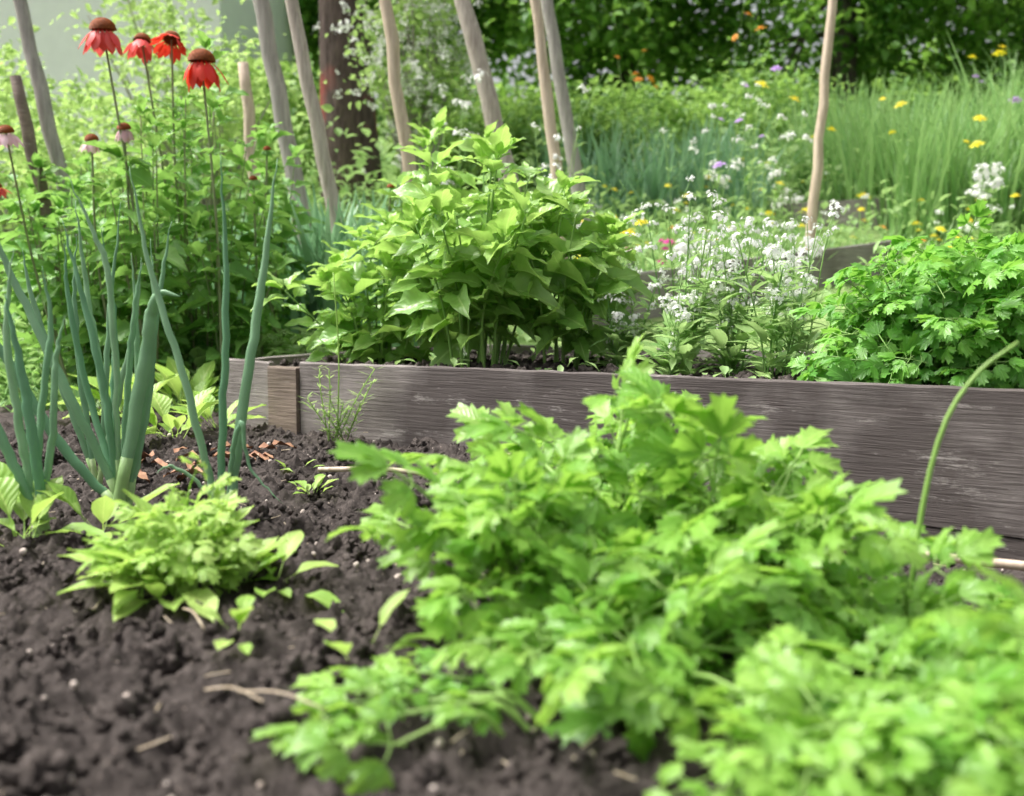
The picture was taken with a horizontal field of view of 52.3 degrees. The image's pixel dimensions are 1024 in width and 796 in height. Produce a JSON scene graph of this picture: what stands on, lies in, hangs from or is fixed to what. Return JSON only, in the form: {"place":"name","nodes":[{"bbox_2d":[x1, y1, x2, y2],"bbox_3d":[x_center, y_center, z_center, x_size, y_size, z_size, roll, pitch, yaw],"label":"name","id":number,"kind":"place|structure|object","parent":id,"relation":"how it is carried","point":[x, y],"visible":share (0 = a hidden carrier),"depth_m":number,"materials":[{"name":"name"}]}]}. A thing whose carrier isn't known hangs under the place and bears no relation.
{"place":"outdoors","nodes":[
{"label":"outdoors","id":0,"kind":"place"},
{"bbox_2d":[0,156,1017,302],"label":"short grass","id":1,"kind":"structure","parent":0,"point":[756,250],"depth_m":7.08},
{"bbox_2d":[0,172,1023,795],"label":"ground","id":2,"kind":"structure","parent":0,"point":[102,676],"depth_m":1.24,"materials":[{"name":"soil"}]},
{"bbox_2d":[0,183,39,391],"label":"coneflower","id":3,"kind":"object","parent":2,"relation":"on","point":[4,193],"visible":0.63,"depth_m":3.86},
{"bbox_2d":[0,248,64,537],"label":"spring onion clump","id":4,"kind":"object","parent":2,"relation":"on","point":[28,474],"visible":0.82,"depth_m":1.84,"materials":[{"name":"green plant"}]},
{"bbox_2d":[9,75,69,329],"bbox_3d":[-2.060,-0.804,4.644,0.288,1.231,0.068,0,6,0],"label":"wooden stake","id":5,"kind":"object","parent":2,"relation":"on","point":[26,123],"visible":0.5,"depth_m":4.59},
{"bbox_2d":[13,0,84,247],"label":"wooden stake","id":6,"kind":"object","parent":2,"relation":"on","point":[43,103],"visible":0.52,"depth_m":4.66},
{"bbox_2d":[0,125,103,384],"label":"coneflower","id":7,"kind":"object","parent":2,"relation":"on","point":[8,139],"visible":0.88,"depth_m":3.90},
{"bbox_2d":[0,16,103,193],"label":"leafy shrub","id":8,"kind":"object","parent":2,"relation":"on","point":[8,56],"visible":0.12,"depth_m":7.36,"materials":[{"name":"green plant"}]},
{"bbox_2d":[0,462,107,546],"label":"weed seedling","id":9,"kind":"object","parent":2,"relation":"on","point":[12,497],"visible":0.92,"depth_m":1.82,"materials":[{"name":"green plant"}]},
{"bbox_2d":[0,38,161,235],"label":"leafy shrub","id":10,"kind":"object","parent":2,"relation":"on","point":[6,98],"visible":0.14,"depth_m":6.24,"materials":[{"name":"green plant"}]},
{"bbox_2d":[22,203,140,484],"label":"spring onion clump","id":11,"kind":"object","parent":2,"relation":"on","point":[89,456],"visible":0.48,"depth_m":2.30,"materials":[{"name":"green plant"}]},
{"bbox_2d":[0,101,170,294],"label":"leafy shrub","id":12,"kind":"object","parent":2,"relation":"on","point":[20,158],"visible":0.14,"depth_m":5.62,"materials":[{"name":"green plant"}]},
{"bbox_2d":[0,177,179,509],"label":"spring onion clump","id":13,"kind":"object","parent":2,"relation":"on","point":[118,458],"visible":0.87,"depth_m":2.01,"materials":[{"name":"green plant"}]},
{"bbox_2d":[61,134,133,373],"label":"coneflower","id":14,"kind":"object","parent":2,"relation":"on","point":[95,149],"visible":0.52,"depth_m":3.87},
{"bbox_2d":[36,480,183,538],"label":"weed seedling","id":15,"kind":"object","parent":2,"relation":"on","point":[103,508],"visible":0.54,"depth_m":1.83,"materials":[{"name":"green plant"}]},
{"bbox_2d":[46,366,178,418],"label":"broad weed","id":16,"kind":"object","parent":2,"relation":"on","point":[96,393],"visible":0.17,"depth_m":3.54,"materials":[{"name":"green plant"}]},
{"bbox_2d":[92,122,182,345],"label":"coneflower","id":17,"kind":"object","parent":2,"relation":"on","point":[126,135],"visible":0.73,"depth_m":3.85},
{"bbox_2d":[0,0,293,171],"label":"walls","id":18,"kind":"structure","parent":2,"relation":"on","point":[57,44],"depth_m":11.87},
{"bbox_2d":[0,303,307,411],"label":"short grass","id":19,"kind":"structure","parent":2,"relation":"on","point":[61,407],"depth_m":3.91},
{"bbox_2d":[0,17,324,383],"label":"coneflower","id":20,"kind":"object","parent":2,"relation":"on","point":[201,294],"depth_m":4.06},
{"bbox_2d":[57,491,276,622],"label":"lettuce seedling clump","id":21,"kind":"object","parent":2,"relation":"on","point":[116,564],"visible":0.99,"depth_m":1.42,"materials":[{"name":"green plant"}]},
{"bbox_2d":[123,32,211,316],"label":"coneflower","id":22,"kind":"object","parent":2,"relation":"on","point":[141,51],"visible":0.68,"depth_m":4.06,"materials":[{"name":"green plant"}]},
{"bbox_2d":[120,386,218,437],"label":"broad weed","id":23,"kind":"object","parent":2,"relation":"on","point":[161,404],"visible":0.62,"depth_m":3.07,"materials":[{"name":"green plant"}]},
{"bbox_2d":[149,30,214,350],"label":"coneflower","id":24,"kind":"object","parent":2,"relation":"on","point":[171,38],"visible":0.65,"depth_m":4.01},
{"bbox_2d":[47,0,319,195],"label":"leafy shrub","id":25,"kind":"object","parent":2,"relation":"on","point":[131,7],"visible":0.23,"depth_m":7.51,"materials":[{"name":"green plant"}]},
{"bbox_2d":[104,452,263,599],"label":"lettuce seedling clump","id":26,"kind":"object","parent":2,"relation":"on","point":[223,480],"visible":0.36,"depth_m":1.57,"materials":[{"name":"green plant"}]},
{"bbox_2d":[155,357,219,410],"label":"broad weed","id":27,"kind":"object","parent":2,"relation":"on","point":[202,379],"visible":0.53,"depth_m":3.77,"materials":[{"name":"green plant"}]},
{"bbox_2d":[129,153,282,511],"bbox_3d":[-0.565,-0.104,1.929,0.291,0.687,0.080,0,6,0],"label":"spring onion clump","id":28,"kind":"object","parent":2,"relation":"on","point":[238,443],"visible":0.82,"depth_m":1.94,"materials":[{"name":"green plant"}]},
{"bbox_2d":[79,0,333,242],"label":"leafy shrub","id":29,"kind":"object","parent":2,"relation":"on","point":[227,130],"visible":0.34,"depth_m":6.35,"materials":[{"name":"green plant"}]},
{"bbox_2d":[138,440,296,482],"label":"dry leaf litter","id":30,"kind":"object","parent":2,"relation":"on","point":[142,475],"visible":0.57,"depth_m":2.58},
{"bbox_2d":[170,390,265,427],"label":"broad weed","id":31,"kind":"object","parent":2,"relation":"on","point":[207,412],"visible":0.51,"depth_m":3.25,"materials":[{"name":"green plant"}]},
{"bbox_2d":[183,48,253,375],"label":"coneflower","id":32,"kind":"object","parent":2,"relation":"on","point":[201,71],"visible":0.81,"depth_m":3.80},
{"bbox_2d":[194,594,254,654],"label":"weed seedling","id":33,"kind":"object","parent":2,"relation":"on","point":[244,604],"visible":1,"depth_m":1.25,"materials":[{"name":"green plant"}]},
{"bbox_2d":[175,532,296,597],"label":"lettuce seedling clump","id":34,"kind":"object","parent":2,"relation":"on","point":[233,576],"visible":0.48,"depth_m":1.46,"materials":[{"name":"green plant"}]},
{"bbox_2d":[238,62,263,217],"bbox_3d":[-1.326,-1.072,5.414,0.162,1.306,0.084,0,6,0],"label":"wooden stake","id":35,"kind":"object","parent":2,"relation":"on","point":[247,101],"visible":0.32,"depth_m":5.35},
{"bbox_2d":[221,175,297,355],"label":"coneflower","id":36,"kind":"object","parent":2,"relation":"on","point":[255,251],"visible":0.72,"depth_m":4.07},
{"bbox_2d":[145,49,388,201],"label":"leafy shrub","id":37,"kind":"object","parent":2,"relation":"on","point":[286,66],"visible":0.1,"depth_m":9.14,"materials":[{"name":"green plant"}]},
{"bbox_2d":[229,146,309,353],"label":"coneflower","id":38,"kind":"object","parent":2,"relation":"on","point":[266,152],"visible":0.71,"depth_m":4.23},
{"bbox_2d":[253,0,310,247],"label":"wooden stake","id":39,"kind":"object","parent":2,"relation":"on","point":[272,65],"visible":0.54,"depth_m":5.04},
{"bbox_2d":[255,530,343,611],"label":"weed seedling","id":40,"kind":"object","parent":2,"relation":"on","point":[289,548],"visible":0.98,"depth_m":1.51,"materials":[{"name":"green plant"}]},
{"bbox_2d":[293,0,319,91],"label":"deciduous tree","id":41,"kind":"object","parent":2,"relation":"on","point":[309,8],"visible":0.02,"depth_m":15.68,"materials":[{"name":"green plant"}]},
{"bbox_2d":[285,0,343,237],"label":"wooden stake","id":42,"kind":"object","parent":2,"relation":"on","point":[319,140],"visible":0.58,"depth_m":4.77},
{"bbox_2d":[208,179,444,347],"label":"iris leaves","id":43,"kind":"object","parent":2,"relation":"on","point":[314,248],"visible":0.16,"depth_m":4.64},
{"bbox_2d":[298,272,384,440],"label":"feathery weed","id":44,"kind":"object","parent":2,"relation":"on","point":[338,423],"visible":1,"depth_m":2.99,"materials":[{"name":"green plant"}]},
{"bbox_2d":[318,0,382,212],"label":"old garden tree","id":45,"kind":"object","parent":2,"relation":"on","point":[332,48],"visible":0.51,"depth_m":8.58,"materials":[{"name":"brown plant"}]},
{"bbox_2d":[314,589,433,658],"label":"weed seedling","id":46,"kind":"object","parent":2,"relation":"on","point":[395,600],"visible":0.94,"depth_m":1.23,"materials":[{"name":"green plant"}]},
{"bbox_2d":[251,646,547,795],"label":"parsley plant","id":47,"kind":"object","parent":2,"relation":"on","point":[314,737],"visible":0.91,"depth_m":1.00,"materials":[{"name":"green plant"}]},
{"bbox_2d":[379,0,422,218],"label":"wooden stake","id":48,"kind":"object","parent":2,"relation":"on","point":[394,78],"visible":0.45,"depth_m":4.86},
{"bbox_2d":[312,0,492,182],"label":"white blossom shrub","id":49,"kind":"object","parent":2,"relation":"on","point":[418,88],"visible":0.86,"depth_m":7.46,"materials":[{"name":"green plant"}]},
{"bbox_2d":[290,0,558,113],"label":"deciduous tree","id":50,"kind":"object","parent":2,"relation":"on","point":[495,45],"visible":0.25,"depth_m":16.39,"materials":[{"name":"green plant"}]},
{"bbox_2d":[384,87,561,191],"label":"leafy shrub","id":51,"kind":"object","parent":2,"relation":"on","point":[475,168],"visible":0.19,"depth_m":8.91,"materials":[{"name":"green plant"}]},
{"bbox_2d":[454,0,520,191],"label":"wooden stake","id":52,"kind":"object","parent":2,"relation":"on","point":[478,58],"visible":0.45,"depth_m":5.81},
{"bbox_2d":[0,415,1004,795],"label":"soil clods","id":53,"kind":"object","parent":2,"relation":"on","point":[46,771],"visible":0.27,"depth_m":1.14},
{"bbox_2d":[19,433,1003,789],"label":"pebbles","id":54,"kind":"object","parent":2,"relation":"on","point":[439,743],"visible":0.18,"depth_m":1.11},
{"bbox_2d":[0,89,1023,403],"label":"meadow foliage","id":55,"kind":"object","parent":2,"relation":"on","point":[388,169],"visible":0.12,"depth_m":7.08,"materials":[{"name":"green plant"}]},
{"bbox_2d":[0,430,1023,794],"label":"straw and sticks","id":56,"kind":"object","parent":2,"relation":"on","point":[1008,564],"visible":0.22,"depth_m":1.39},
{"bbox_2d":[327,426,750,670],"bbox_3d":[0.046,0.170,1.277,0.533,0.253,0.452,-2,6,-16],"label":"parsley plant","id":57,"kind":"object","parent":2,"relation":"on","point":[476,547],"visible":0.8,"depth_m":1.22,"materials":[{"name":"green plant"}]},
{"bbox_2d":[530,0,572,258],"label":"wooden stake","id":58,"kind":"object","parent":2,"relation":"on","point":[546,92],"visible":0.53,"depth_m":5.06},
{"bbox_2d":[541,0,589,226],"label":"wooden stake","id":59,"kind":"object","parent":2,"relation":"on","point":[560,83],"visible":0.62,"depth_m":6.32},
{"bbox_2d":[531,73,604,309],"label":"white wildflower","id":60,"kind":"object","parent":2,"relation":"on","point":[583,87],"visible":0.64,"depth_m":5.05,"materials":[{"name":"green plant"}]},
{"bbox_2d":[461,83,678,188],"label":"leafy shrub","id":61,"kind":"object","parent":2,"relation":"on","point":[589,112],"visible":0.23,"depth_m":9.09,"materials":[{"name":"green plant"}]},
{"bbox_2d":[479,0,765,114],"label":"deciduous tree","id":62,"kind":"object","parent":2,"relation":"on","point":[627,21],"visible":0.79,"depth_m":14.58,"materials":[{"name":"green plant"}]},
{"bbox_2d":[226,344,1023,560],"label":"raised garden bed","id":63,"kind":"object","parent":2,"relation":"on","point":[887,432],"visible":0.44,"depth_m":2.40,"materials":[{"name":"wood"}]},
{"bbox_2d":[250,123,657,369],"bbox_3d":[-0.212,-0.435,3.312,1.319,0.802,0.734,2,6,19],"label":"broad leaf bush","id":64,"kind":"object","parent":63,"relation":"on","point":[456,306],"visible":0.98,"depth_m":3.20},
{"bbox_2d":[362,106,547,354],"bbox_3d":[-0.190,-0.637,4.081,0.811,0.958,0.533,0,6,0],"label":"broad leaf bush","id":65,"kind":"object","parent":63,"relation":"on","point":[421,175],"visible":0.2,"depth_m":4.04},
{"bbox_2d":[589,213,662,365],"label":"white stock plant","id":66,"kind":"object","parent":63,"relation":"on","point":[623,265],"visible":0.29,"depth_m":3.39,"materials":[{"name":"green plant"}]},
{"bbox_2d":[590,268,667,370],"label":"white stock plant","id":67,"kind":"object","parent":63,"relation":"on","point":[618,339],"visible":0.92,"depth_m":3.12,"materials":[{"name":"green plant"}]},
{"bbox_2d":[310,344,955,385],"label":"bed weeds","id":68,"kind":"object","parent":63,"relation":"on","point":[688,364],"visible":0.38,"depth_m":3.01,"materials":[{"name":"green plant"}]},
{"bbox_2d":[623,251,706,374],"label":"white stock plant","id":69,"kind":"object","parent":63,"relation":"on","point":[682,347],"visible":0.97,"depth_m":2.84,"materials":[{"name":"green plant"}]},
{"bbox_2d":[619,175,714,357],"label":"white stock plant","id":70,"kind":"object","parent":63,"relation":"on","point":[655,240],"visible":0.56,"depth_m":3.42,"materials":[{"name":"green plant"}]},
{"bbox_2d":[637,190,729,374],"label":"white stock plant","id":71,"kind":"object","parent":63,"relation":"on","point":[705,288],"visible":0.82,"depth_m":2.99,"materials":[{"name":"green plant"}]},
{"bbox_2d":[692,217,778,377],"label":"white stock plant","id":72,"kind":"object","parent":63,"relation":"on","point":[719,335],"visible":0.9,"depth_m":2.93,"materials":[{"name":"green plant"}]},
{"bbox_2d":[697,205,775,360],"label":"white stock plant","id":73,"kind":"object","parent":63,"relation":"on","point":[755,264],"visible":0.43,"depth_m":3.31,"materials":[{"name":"green plant"}]},
{"bbox_2d":[712,210,818,378],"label":"white stock plant","id":74,"kind":"object","parent":63,"relation":"on","point":[772,362],"visible":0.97,"depth_m":2.76,"materials":[{"name":"green plant"}]},
{"bbox_2d":[745,202,844,373],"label":"white stock plant","id":75,"kind":"object","parent":63,"relation":"on","point":[813,336],"visible":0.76,"depth_m":3.00,"materials":[{"name":"green plant"}]},
{"bbox_2d":[775,223,823,354],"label":"white stock plant","id":76,"kind":"object","parent":63,"relation":"on","point":[797,282],"visible":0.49,"depth_m":3.39,"materials":[{"name":"green plant"}]},
{"bbox_2d":[786,199,1023,388],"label":"celery plant","id":77,"kind":"object","parent":63,"relation":"on","point":[958,320],"visible":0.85,"depth_m":2.34,"materials":[{"name":"green plant"}]},
{"bbox_2d":[389,334,864,610],"bbox_3d":[0.157,0.102,1.494,0.675,0.385,0.663,0,6,0],"label":"parsley plant","id":78,"kind":"object","parent":2,"relation":"on","point":[483,424],"visible":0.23,"depth_m":1.42,"materials":[{"name":"green plant"}]},
{"bbox_2d":[236,59,1023,171],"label":"hedge","id":79,"kind":"object","parent":2,"relation":"on","point":[696,90],"visible":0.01,"depth_m":12.72,"materials":[{"name":"green plant"}]},
{"bbox_2d":[501,382,787,562],"bbox_3d":[0.209,0.135,1.601,0.402,0.297,0.612,-2,6,-21],"label":"parsley plant","id":80,"kind":"object","parent":2,"relation":"on","point":[721,477],"visible":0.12,"depth_m":1.48,"materials":[{"name":"green plant"}]},
{"bbox_2d":[542,64,766,169],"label":"leafy shrub","id":81,"kind":"object","parent":2,"relation":"on","point":[665,105],"visible":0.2,"depth_m":9.82,"materials":[{"name":"green plant"}]},
{"bbox_2d":[295,17,1018,134],"bbox_3d":[0.892,-4.946,21.728,38.797,6.270,6.288,0,6,0],"label":"distant treeline","id":82,"kind":"object","parent":2,"relation":"on","point":[778,60],"depth_m":20.72,"materials":[{"name":"green plant"}]},
{"bbox_2d":[428,518,898,762],"bbox_3d":[0.164,0.229,1.086,0.469,0.193,0.504,1,6,14],"label":"parsley plant","id":83,"kind":"object","parent":2,"relation":"on","point":[673,609],"visible":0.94,"depth_m":1.07,"materials":[{"name":"green plant"}]},
{"bbox_2d":[517,108,810,227],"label":"iris leaves","id":84,"kind":"object","parent":2,"relation":"on","point":[654,178],"visible":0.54,"depth_m":8.15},
{"bbox_2d":[659,103,752,266],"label":"white wildflower","id":85,"kind":"object","parent":2,"relation":"on","point":[710,105],"visible":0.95,"depth_m":5.85,"materials":[{"name":"green plant"}]},
{"bbox_2d":[697,158,743,260],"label":"white wildflower","id":86,"kind":"object","parent":2,"relation":"on","point":[721,181],"visible":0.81,"depth_m":6.10,"materials":[{"name":"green plant"}]},
{"bbox_2d":[575,240,899,325],"bbox_3d":[1.286,-0.607,5.563,2.413,0.542,0.053,-4,7,-34],"label":"terrace timber edging","id":87,"kind":"object","parent":2,"relation":"on","point":[843,257],"visible":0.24,"depth_m":5.73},
{"bbox_2d":[511,365,979,646],"bbox_3d":[0.298,0.144,1.382,0.618,0.362,0.640,0,6,0],"label":"parsley plant","id":88,"kind":"object","parent":2,"relation":"on","point":[822,495],"visible":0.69,"depth_m":1.31,"materials":[{"name":"green plant"}]},
{"bbox_2d":[727,0,770,247],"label":"orange wildflower","id":89,"kind":"object","parent":2,"relation":"on","point":[734,39],"visible":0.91,"depth_m":6.74,"materials":[{"name":"green plant"}]},
{"bbox_2d":[728,82,795,258],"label":"white wildflower","id":90,"kind":"object","parent":2,"relation":"on","point":[764,147],"visible":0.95,"depth_m":5.91,"materials":[{"name":"green plant"}]},
{"bbox_2d":[657,40,877,188],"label":"leafy shrub","id":91,"kind":"object","parent":2,"relation":"on","point":[730,107],"visible":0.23,"depth_m":10.11,"materials":[{"name":"green plant"}]},
{"bbox_2d":[740,107,812,254],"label":"white wildflower","id":92,"kind":"object","parent":2,"relation":"on","point":[787,137],"visible":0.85,"depth_m":6.21,"materials":[{"name":"green plant"}]},
{"bbox_2d":[539,594,1023,795],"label":"parsley plant","id":93,"kind":"object","parent":2,"relation":"on","point":[907,653],"visible":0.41,"depth_m":1.03,"materials":[{"name":"green plant"}]},
{"bbox_2d":[761,156,803,254],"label":"white wildflower","id":94,"kind":"object","parent":2,"relation":"on","point":[775,193],"visible":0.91,"depth_m":6.15,"materials":[{"name":"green plant"}]},
{"bbox_2d":[748,230,824,345],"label":"white wildflower","id":95,"kind":"object","parent":2,"relation":"on","point":[806,240],"visible":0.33,"depth_m":4.35,"materials":[{"name":"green plant"}]},
{"bbox_2d":[585,623,1023,795],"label":"parsley plant","id":96,"kind":"object","parent":2,"relation":"on","point":[906,756],"visible":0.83,"depth_m":0.85,"materials":[{"name":"green plant"}]},
{"bbox_2d":[805,0,836,250],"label":"wooden stake","id":97,"kind":"object","parent":2,"relation":"on","point":[816,180],"visible":0.77,"depth_m":5.85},
{"bbox_2d":[675,0,1023,118],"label":"deciduous tree","id":98,"kind":"object","parent":2,"relation":"on","point":[887,21],"visible":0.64,"depth_m":14.23,"materials":[{"name":"green plant"}]},
{"bbox_2d":[711,527,1023,681],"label":"parsley plant","id":99,"kind":"object","parent":2,"relation":"on","point":[974,546],"visible":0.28,"depth_m":1.21,"materials":[{"name":"green plant"}]},
{"bbox_2d":[737,646,1023,795],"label":"parsley plant","id":100,"kind":"object","parent":2,"relation":"on","point":[941,660],"visible":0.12,"depth_m":0.98,"materials":[{"name":"green plant"}]},
{"bbox_2d":[774,189,1021,232],"bbox_3d":[3.408,-1.207,7.647,2.912,0.724,0.064,2,6,16],"label":"terrace timber edging","id":101,"kind":"object","parent":2,"relation":"on","point":[843,219],"visible":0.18,"depth_m":7.86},
{"bbox_2d":[869,0,1023,112],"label":"deciduous tree","id":102,"kind":"object","parent":2,"relation":"on","point":[1018,45],"visible":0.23,"depth_m":14.86,"materials":[{"name":"green plant"}]},
{"bbox_2d":[907,341,1018,602],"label":"bent flower stalk","id":103,"kind":"object","parent":2,"relation":"on","point":[934,456],"visible":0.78,"depth_m":1.31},
{"bbox_2d":[931,564,1023,783],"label":"parsley plant","id":104,"kind":"object","parent":2,"relation":"on","point":[1002,627],"visible":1,"depth_m":0.81,"materials":[{"name":"green plant"}]},
{"bbox_2d":[958,156,1018,248],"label":"white wildflower","id":105,"kind":"object","parent":2,"relation":"on","point":[994,173],"visible":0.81,"depth_m":5.74,"materials":[{"name":"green plant"}]},
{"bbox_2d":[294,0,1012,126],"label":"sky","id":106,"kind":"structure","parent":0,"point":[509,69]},
{"bbox_2d":[736,67,1023,245],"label":"tall grass","id":107,"kind":"structure","parent":0,"point":[939,159],"depth_m":7.50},
{"bbox_2d":[904,29,1023,141],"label":"tall grass","id":108,"kind":"structure","parent":0,"point":[992,88],"depth_m":8.51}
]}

